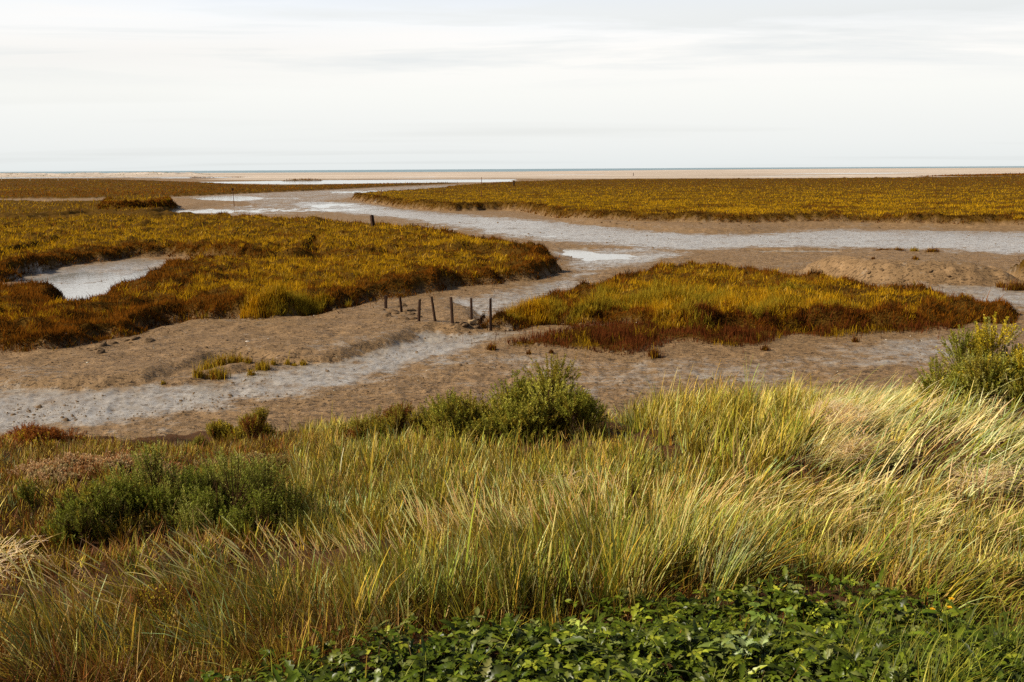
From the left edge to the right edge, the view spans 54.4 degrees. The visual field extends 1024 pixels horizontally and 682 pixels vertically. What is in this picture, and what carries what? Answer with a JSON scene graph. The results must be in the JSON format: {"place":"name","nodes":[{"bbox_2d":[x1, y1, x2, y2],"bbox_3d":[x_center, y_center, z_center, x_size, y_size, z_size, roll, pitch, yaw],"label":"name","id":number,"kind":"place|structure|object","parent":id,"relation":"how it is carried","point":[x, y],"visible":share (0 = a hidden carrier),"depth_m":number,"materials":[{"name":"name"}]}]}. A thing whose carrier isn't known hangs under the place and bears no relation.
{"place":"outdoors","nodes":[
{"label":"outdoors","id":0,"kind":"place"},
{"bbox_2d":[0,417,354,608],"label":"short russet grass","id":1,"kind":"structure","parent":0,"point":[274,444],"depth_m":8.44,"materials":[{"name":"plant"}]},
{"bbox_2d":[0,210,571,281],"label":"marsh grass","id":2,"kind":"structure","parent":0,"point":[237,238],"depth_m":63.04,"materials":[{"name":"yellow plant"}]},
{"bbox_2d":[222,413,727,551],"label":"golden grass","id":3,"kind":"structure","parent":0,"point":[419,464],"depth_m":10.03,"materials":[{"name":"plant"}]},
{"bbox_2d":[0,168,1023,440],"bbox_3d":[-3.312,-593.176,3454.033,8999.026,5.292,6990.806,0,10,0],"label":"mudflat","id":4,"kind":"structure","parent":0,"point":[370,354],"depth_m":40.19,"materials":[{"name":"brown soil"}]},
{"bbox_2d":[0,191,180,213],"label":"marsh grass","id":5,"kind":"structure","parent":4,"relation":"on","point":[19,206],"depth_m":127.96,"materials":[{"name":"brown plant"}]},
{"bbox_2d":[95,349,104,353],"bbox_3d":[-11.271,0.338,27.178,0.353,0.238,0.324,-6,11,-30],"label":"mud clod","id":6,"kind":"object","parent":4,"relation":"on","point":[99,351],"visible":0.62,"depth_m":27.18,"materials":[{"name":"brown soil"}]},
{"bbox_2d":[0,171,201,175],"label":"dune grass","id":7,"kind":"structure","parent":4,"relation":"on","point":[110,175],"depth_m":1162.53,"materials":[{"name":"brown plant"}]},
{"bbox_2d":[96,341,106,346],"bbox_3d":[-11.757,0.121,28.503,0.348,0.192,0.362,-1,30,28],"label":"mud clod","id":8,"kind":"object","parent":4,"relation":"on","point":[104,343],"visible":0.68,"depth_m":28.46,"materials":[{"name":"brown soil"}]},
{"bbox_2d":[89,193,177,208],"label":"marsh grass","id":9,"kind":"structure","parent":4,"relation":"on","point":[104,201],"depth_m":124.99,"materials":[{"name":"brown plant"}]},
{"bbox_2d":[143,337,155,342],"bbox_3d":[-10.605,0.033,29.104,0.348,0.222,0.496,-5,22,-13],"label":"mud clod","id":10,"kind":"object","parent":4,"relation":"on","point":[150,339],"visible":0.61,"depth_m":29.02,"materials":[{"name":"brown soil"}]},
{"bbox_2d":[192,365,208,378],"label":"saltmarsh tuft","id":11,"kind":"object","parent":4,"relation":"on","point":[197,374],"visible":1,"depth_m":24.68,"materials":[{"name":"plant"}]},
{"bbox_2d":[197,355,218,369],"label":"saltmarsh tuft","id":12,"kind":"object","parent":4,"relation":"on","point":[208,363],"visible":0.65,"depth_m":25.79,"materials":[{"name":"plant"}]},
{"bbox_2d":[202,364,230,379],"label":"saltmarsh tuft","id":13,"kind":"object","parent":4,"relation":"on","point":[215,374],"visible":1,"depth_m":24.76,"materials":[{"name":"plant"}]},
{"bbox_2d":[210,351,230,365],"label":"saltmarsh tuft","id":14,"kind":"object","parent":4,"relation":"on","point":[221,361],"visible":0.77,"depth_m":26.40,"materials":[{"name":"plant"}]},
{"bbox_2d":[0,178,457,198],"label":"marsh grass","id":15,"kind":"structure","parent":4,"relation":"on","point":[94,188],"depth_m":266.65,"materials":[{"name":"brown plant"}]},
{"bbox_2d":[223,349,248,363],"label":"saltmarsh tuft","id":16,"kind":"object","parent":4,"relation":"on","point":[234,359],"visible":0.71,"depth_m":26.58,"materials":[{"name":"plant"}]},
{"bbox_2d":[243,357,252,363],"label":"saltmarsh tuft","id":17,"kind":"object","parent":4,"relation":"on","point":[247,361],"visible":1,"depth_m":26.20,"materials":[{"name":"plant"}]},
{"bbox_2d":[246,368,255,375],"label":"saltmarsh tuft","id":18,"kind":"object","parent":4,"relation":"on","point":[249,373],"visible":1,"depth_m":25.25,"materials":[{"name":"plant"}]},
{"bbox_2d":[253,357,272,370],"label":"saltmarsh tuft","id":19,"kind":"object","parent":4,"relation":"on","point":[262,365],"visible":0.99,"depth_m":25.86,"materials":[{"name":"plant"}]},
{"bbox_2d":[195,277,352,318],"bbox_3d":[-7.929,-1.510,34.491,5.778,1.454,1.634,-7,12,-33],"label":"cordgrass","id":20,"kind":"object","parent":4,"relation":"on","point":[299,301],"visible":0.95,"depth_m":34.06,"materials":[{"name":"yellow plant"}]},
{"bbox_2d":[0,242,569,356],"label":"marsh grass","id":21,"kind":"structure","parent":4,"relation":"on","point":[54,327],"depth_m":38.19,"materials":[{"name":"plant"}]},
{"bbox_2d":[298,358,307,365],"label":"saltmarsh tuft","id":22,"kind":"object","parent":4,"relation":"on","point":[302,362],"visible":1,"depth_m":26.44,"materials":[{"name":"plant"}]},
{"bbox_2d":[370,215,374,225],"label":"mooring post","id":23,"kind":"object","parent":4,"relation":"on","point":[372,221],"visible":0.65,"depth_m":75.52,"materials":[{"name":"brown wood"}]},
{"bbox_2d":[384,295,386,307],"bbox_3d":[-4.507,-1.242,35.587,0.117,0.824,0.113,2,10,12],"label":"old post","id":24,"kind":"object","parent":4,"relation":"on","point":[385,301],"visible":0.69,"depth_m":35.52,"materials":[{"name":"brown wood"}]},
{"bbox_2d":[399,297,402,311],"bbox_3d":[-3.844,-1.101,34.575,0.165,0.895,0.099,0,10,0],"label":"old post","id":25,"kind":"object","parent":4,"relation":"on","point":[400,305],"visible":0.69,"depth_m":34.52,"materials":[{"name":"brown wood"}]},
{"bbox_2d":[398,316,409,319],"bbox_3d":[-3.528,-0.726,32.924,0.429,0.221,0.354,4,11,23],"label":"mud clod","id":26,"kind":"object","parent":4,"relation":"on","point":[404,317],"visible":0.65,"depth_m":32.81,"materials":[{"name":"brown soil"}]},
{"bbox_2d":[417,299,420,320],"bbox_3d":[-3.021,-0.833,32.307,0.160,1.091,0.105,0,10,0],"label":"old post","id":27,"kind":"object","parent":4,"relation":"on","point":[419,310],"visible":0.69,"depth_m":32.24,"materials":[{"name":"brown wood"}]},
{"bbox_2d":[430,296,435,320],"bbox_3d":[-2.524,-0.873,32.306,0.234,1.173,0.096,0,10,0],"label":"old post","id":28,"kind":"object","parent":4,"relation":"on","point":[433,309],"visible":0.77,"depth_m":32.24,"materials":[{"name":"brown wood"}]},
{"bbox_2d":[450,297,453,322],"bbox_3d":[-1.925,-0.822,32.013,0.143,1.212,0.099,0,10,0],"label":"old post","id":29,"kind":"object","parent":4,"relation":"on","point":[451,310],"visible":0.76,"depth_m":31.95,"materials":[{"name":"brown wood"}]},
{"bbox_2d":[12,302,921,425],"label":"shell litter","id":30,"kind":"object","parent":4,"relation":"on","point":[355,386],"visible":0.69,"depth_m":26.82,"materials":[{"name":"white"}]},
{"bbox_2d":[470,298,472,319],"bbox_3d":[-1.318,-0.758,32.450,0.099,1.305,0.108,0,10,0],"label":"old post","id":31,"kind":"object","parent":4,"relation":"on","point":[471,310],"visible":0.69,"depth_m":32.37,"materials":[{"name":"wood"}]},
{"bbox_2d":[473,304,488,324],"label":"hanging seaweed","id":32,"kind":"object","parent":31,"relation":"hanging from","point":[482,318],"visible":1,"depth_m":32.06,"materials":[{"name":"black plant"}]},
{"bbox_2d":[468,319,479,324],"bbox_3d":[-1.188,-0.613,32.291,0.464,0.197,0.189,-2,1,12],"label":"driftwood log","id":33,"kind":"object","parent":4,"relation":"on","point":[473,322],"visible":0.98,"depth_m":32.23,"materials":[{"name":"beige wood"}]},
{"bbox_2d":[489,298,491,330],"bbox_3d":[-0.683,-0.773,31.714,0.096,1.224,0.100,-3,10,-15],"label":"old post","id":34,"kind":"object","parent":4,"relation":"on","point":[490,314],"visible":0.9,"depth_m":31.66,"materials":[{"name":"brown wood"}]},
{"bbox_2d":[485,333,498,350],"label":"glasswort tuft","id":35,"kind":"object","parent":4,"relation":"on","point":[490,346],"visible":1,"depth_m":28.30,"materials":[{"name":"brown plant"}]},
{"bbox_2d":[1,217,1023,430],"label":"mud crumbs","id":36,"kind":"object","parent":4,"relation":"on","point":[231,395],"visible":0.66,"depth_m":26.42,"materials":[{"name":"brown soil"}]},
{"bbox_2d":[644,342,664,358],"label":"glasswort tuft","id":37,"kind":"object","parent":4,"relation":"on","point":[653,352],"visible":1,"depth_m":27.12,"materials":[{"name":"brown plant"}]},
{"bbox_2d":[503,274,862,329],"bbox_3d":[5.757,-1.478,33.750,12.143,1.690,6.955,0,10,0],"label":"cordgrass","id":38,"kind":"object","parent":4,"relation":"on","point":[696,291],"visible":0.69,"depth_m":33.20,"materials":[{"name":"yellow plant"}]},
{"bbox_2d":[462,291,961,360],"bbox_3d":[6.548,-0.679,30.064,16.099,1.359,7.118,0,10,0],"label":"glasswort","id":39,"kind":"object","parent":4,"relation":"on","point":[630,336],"visible":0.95,"depth_m":30.03,"materials":[{"name":"red plant"}]},
{"bbox_2d":[455,259,1022,340],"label":"marsh grass","id":40,"kind":"structure","parent":4,"relation":"on","point":[616,279],"depth_m":34.19,"materials":[{"name":"plant"}]},
{"bbox_2d":[760,344,770,350],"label":"glasswort tuft","id":41,"kind":"object","parent":4,"relation":"on","point":[765,348],"visible":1,"depth_m":28.06,"materials":[{"name":"brown plant"}]},
{"bbox_2d":[851,333,859,342],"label":"glasswort tuft","id":42,"kind":"object","parent":4,"relation":"on","point":[856,339],"visible":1,"depth_m":29.25,"materials":[{"name":"brown plant"}]},
{"bbox_2d":[891,247,905,250],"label":"glasswort tuft","id":43,"kind":"object","parent":4,"relation":"on","point":[899,249],"visible":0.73,"depth_m":61.29,"materials":[{"name":"brown plant"}]},
{"bbox_2d":[926,246,939,251],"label":"glasswort tuft","id":44,"kind":"object","parent":4,"relation":"on","point":[931,250],"visible":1,"depth_m":60.10,"materials":[{"name":"brown plant"}]},
{"bbox_2d":[922,172,1023,175],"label":"marsh grass","id":45,"kind":"structure","parent":4,"relation":"on","point":[1005,173],"depth_m":551.10,"materials":[{"name":"plant"}]},
{"bbox_2d":[995,277,1007,287],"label":"glasswort tuft","id":46,"kind":"object","parent":4,"relation":"on","point":[1000,284],"visible":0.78,"depth_m":42.76,"materials":[{"name":"brown plant"}]},
{"bbox_2d":[990,272,1023,290],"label":"glasswort tuft","id":47,"kind":"object","parent":4,"relation":"on","point":[1011,285],"visible":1,"depth_m":41.80,"materials":[{"name":"plant"}]},
{"bbox_2d":[0,402,1023,681],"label":"bank ground","id":48,"kind":"structure","parent":0,"point":[806,470],"depth_m":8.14,"materials":[{"name":"plant"}]},
{"bbox_2d":[0,533,38,554],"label":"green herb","id":49,"kind":"object","parent":48,"relation":"on","point":[11,539],"visible":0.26,"depth_m":7.89,"materials":[{"name":"green plant"}]},
{"bbox_2d":[0,482,43,493],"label":"sea purslane","id":50,"kind":"object","parent":48,"relation":"on","point":[14,489],"visible":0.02,"depth_m":9.62,"materials":[{"name":"green plant"}]},
{"bbox_2d":[0,420,88,448],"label":"glasswort cushion","id":51,"kind":"object","parent":48,"relation":"on","point":[46,434],"visible":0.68,"depth_m":15.36,"materials":[{"name":"red plant"}]},
{"bbox_2d":[13,474,157,553],"bbox_3d":[-3.593,1.544,8.267,1.170,0.933,1.033,0,10,0],"label":"sea blite bush","id":52,"kind":"object","parent":48,"relation":"on","point":[87,507],"visible":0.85,"depth_m":8.10,"materials":[{"name":"green plant"}]},
{"bbox_2d":[7,445,184,487],"bbox_3d":[-4.532,1.482,11.285,2.129,0.598,1.698,0,10,0],"label":"sea purslane","id":53,"kind":"object","parent":48,"relation":"on","point":[58,471],"visible":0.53,"depth_m":10.90,"materials":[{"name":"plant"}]},
{"bbox_2d":[128,573,220,622],"bbox_3d":[-1.924,1.720,5.788,0.544,0.776,0.382,5,11,30],"label":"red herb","id":54,"kind":"object","parent":48,"relation":"on","point":[151,601],"visible":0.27,"depth_m":5.71,"materials":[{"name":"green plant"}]},
{"bbox_2d":[181,432,218,449],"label":"sea blite bush","id":55,"kind":"object","parent":48,"relation":"on","point":[197,442],"visible":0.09,"depth_m":14.40,"materials":[{"name":"green plant"}]},
{"bbox_2d":[99,439,329,541],"bbox_3d":[-2.594,1.466,8.727,1.569,1.378,2.052,-10,14,-44],"label":"sea blite bush","id":56,"kind":"object","parent":48,"relation":"on","point":[209,494],"visible":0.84,"depth_m":8.46,"materials":[{"name":"green plant"}]},
{"bbox_2d":[0,552,429,681],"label":"russet undergrowth","id":57,"kind":"object","parent":48,"relation":"on","point":[99,671],"visible":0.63,"depth_m":4.87,"materials":[{"name":"brown plant"}]},
{"bbox_2d":[205,406,279,441],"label":"sea blite bush","id":58,"kind":"object","parent":48,"relation":"on","point":[253,422],"visible":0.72,"depth_m":15.23,"materials":[{"name":"green plant"}]},
{"bbox_2d":[192,451,299,470],"bbox_3d":[-3.177,1.466,12.032,1.286,0.483,0.993,7,12,36],"label":"sea purslane","id":59,"kind":"object","parent":48,"relation":"on","point":[250,456],"visible":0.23,"depth_m":11.80,"materials":[{"name":"green plant"}]},
{"bbox_2d":[329,401,425,444],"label":"sea blite bush","id":60,"kind":"object","parent":48,"relation":"on","point":[402,412],"visible":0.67,"depth_m":13.86,"materials":[{"name":"green plant"}]},
{"bbox_2d":[0,438,762,638],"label":"lyme grass seed heads","id":61,"kind":"object","parent":48,"relation":"on","point":[420,510],"visible":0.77,"depth_m":6.78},
{"bbox_2d":[334,480,459,522],"bbox_3d":[-1.008,1.633,8.895,1.196,0.914,0.651,0,10,0],"label":"sea blite bush","id":62,"kind":"object","parent":48,"relation":"on","point":[401,493],"visible":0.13,"depth_m":8.72,"materials":[{"name":"green plant"}]},
{"bbox_2d":[413,390,481,441],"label":"sea blite bush","id":63,"kind":"object","parent":48,"relation":"on","point":[423,412],"visible":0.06,"depth_m":13.96,"materials":[{"name":"green plant"}]},
{"bbox_2d":[285,394,685,446],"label":"bank edge grass","id":64,"kind":"structure","parent":48,"relation":"on","point":[622,422],"depth_m":14.06,"materials":[{"name":"plant"}]},
{"bbox_2d":[414,353,607,445],"bbox_3d":[-0.009,0.888,13.291,2.640,1.544,1.474,0,10,0],"label":"sea blite bush","id":65,"kind":"object","parent":48,"relation":"on","point":[536,406],"visible":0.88,"depth_m":13.05,"materials":[{"name":"green plant"}]},
{"bbox_2d":[0,392,1023,681],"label":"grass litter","id":66,"kind":"object","parent":48,"relation":"on","point":[492,488],"depth_m":8.31,"materials":[{"name":"plant"}]},
{"bbox_2d":[0,393,1023,587],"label":"flattened straw","id":67,"kind":"object","parent":48,"relation":"on","point":[850,445],"visible":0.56,"depth_m":10.04,"materials":[{"name":"beige plant"}]},
{"bbox_2d":[535,477,609,522],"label":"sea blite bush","id":68,"kind":"object","parent":48,"relation":"on","point":[556,488],"visible":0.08,"depth_m":8.82,"materials":[{"name":"green plant"}]},
{"bbox_2d":[567,618,592,634],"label":"young leafy sprig","id":69,"kind":"object","parent":48,"relation":"on","point":[574,622],"visible":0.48,"depth_m":5.48,"materials":[{"name":"green plant"}]},
{"bbox_2d":[185,566,1023,681],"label":"leafy ground cover","id":70,"kind":"object","parent":48,"relation":"on","point":[571,660],"visible":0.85,"depth_m":4.95,"materials":[{"name":"green plant"}]},
{"bbox_2d":[691,629,736,667],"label":"pale lobed plant","id":71,"kind":"object","parent":70,"relation":"on","point":[725,652],"visible":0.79,"depth_m":4.90,"materials":[{"name":"green plant"}]},
{"bbox_2d":[719,633,768,668],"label":"pale lobed plant","id":72,"kind":"object","parent":70,"relation":"on","point":[742,641],"visible":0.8,"depth_m":4.92,"materials":[{"name":"green plant"}]},
{"bbox_2d":[220,561,1023,681],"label":"short green grass","id":73,"kind":"structure","parent":48,"relation":"on","point":[929,673],"depth_m":4.87,"materials":[{"name":"green plant"}]},
{"bbox_2d":[604,475,652,515],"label":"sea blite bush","id":74,"kind":"object","parent":48,"relation":"on","point":[633,485],"visible":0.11,"depth_m":8.78,"materials":[{"name":"green plant"}]},
{"bbox_2d":[613,352,870,483],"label":"tussock grass","id":75,"kind":"structure","parent":48,"relation":"on","point":[747,409],"depth_m":11.71,"materials":[{"name":"plant"}]},
{"bbox_2d":[746,602,795,631],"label":"bramble sprig","id":76,"kind":"object","parent":48,"relation":"on","point":[754,614],"visible":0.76,"depth_m":5.65,"materials":[{"name":"green plant"}]},
{"bbox_2d":[787,556,868,574],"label":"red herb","id":77,"kind":"object","parent":48,"relation":"on","point":[837,563],"visible":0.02,"depth_m":6.82,"materials":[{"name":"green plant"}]},
{"bbox_2d":[747,369,1023,510],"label":"windblown grass","id":78,"kind":"structure","parent":48,"relation":"on","point":[1007,433],"depth_m":10.91,"materials":[{"name":"beige plant"}]},
{"bbox_2d":[793,372,1022,482],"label":"pale grass plumes","id":79,"kind":"object","parent":48,"relation":"on","point":[851,418],"depth_m":10.29,"materials":[{"name":"beige plant"}]},
{"bbox_2d":[930,597,970,632],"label":"yellow flowered herb","id":80,"kind":"object","parent":48,"relation":"on","point":[954,619],"visible":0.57,"depth_m":5.75,"materials":[{"name":"green plant"}]},
{"bbox_2d":[941,385,964,407],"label":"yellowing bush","id":81,"kind":"object","parent":48,"relation":"on","point":[950,399],"visible":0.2,"depth_m":13.19,"materials":[{"name":"green plant"}]},
{"bbox_2d":[941,529,981,555],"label":"hawkweed","id":82,"kind":"object","parent":48,"relation":"on","point":[959,539],"visible":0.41,"depth_m":7.64,"materials":[{"name":"green plant"}]},
{"bbox_2d":[908,313,1023,408],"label":"sea blite bush","id":83,"kind":"object","parent":48,"relation":"on","point":[984,366],"visible":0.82,"depth_m":13.06,"materials":[{"name":"green plant"}]},
{"bbox_2d":[942,476,997,517],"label":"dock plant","id":84,"kind":"object","parent":48,"relation":"on","point":[962,502],"visible":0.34,"depth_m":8.56,"materials":[{"name":"green plant"}]},
{"bbox_2d":[0,166,1023,177],"bbox_3d":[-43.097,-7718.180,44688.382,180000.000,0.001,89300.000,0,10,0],"label":"sea","id":85,"kind":"structure","parent":0,"point":[428,170],"depth_m":5511.97,"materials":[{"name":"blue liquid"}]},
{"bbox_2d":[0,0,1023,171],"label":"sky","id":86,"kind":"structure","parent":0,"point":[86,85],"materials":[{"name":"white"}]},
{"bbox_2d":[2,173,1023,371],"bbox_3d":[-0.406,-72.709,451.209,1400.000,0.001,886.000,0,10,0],"label":"creek water","id":87,"kind":"structure","parent":0,"point":[73,289],"depth_m":64.14,"materials":[{"name":"grey liquid"}]},
{"bbox_2d":[351,176,1023,224],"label":"marsh grass","id":88,"kind":"structure","parent":0,"point":[823,205],"depth_m":126.62,"materials":[{"name":"plant"}]},
{"bbox_2d":[640,447,1023,629],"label":"mixed grass","id":89,"kind":"structure","parent":0,"point":[923,527],"depth_m":7.57,"materials":[{"name":"yellow plant"}]}
]}

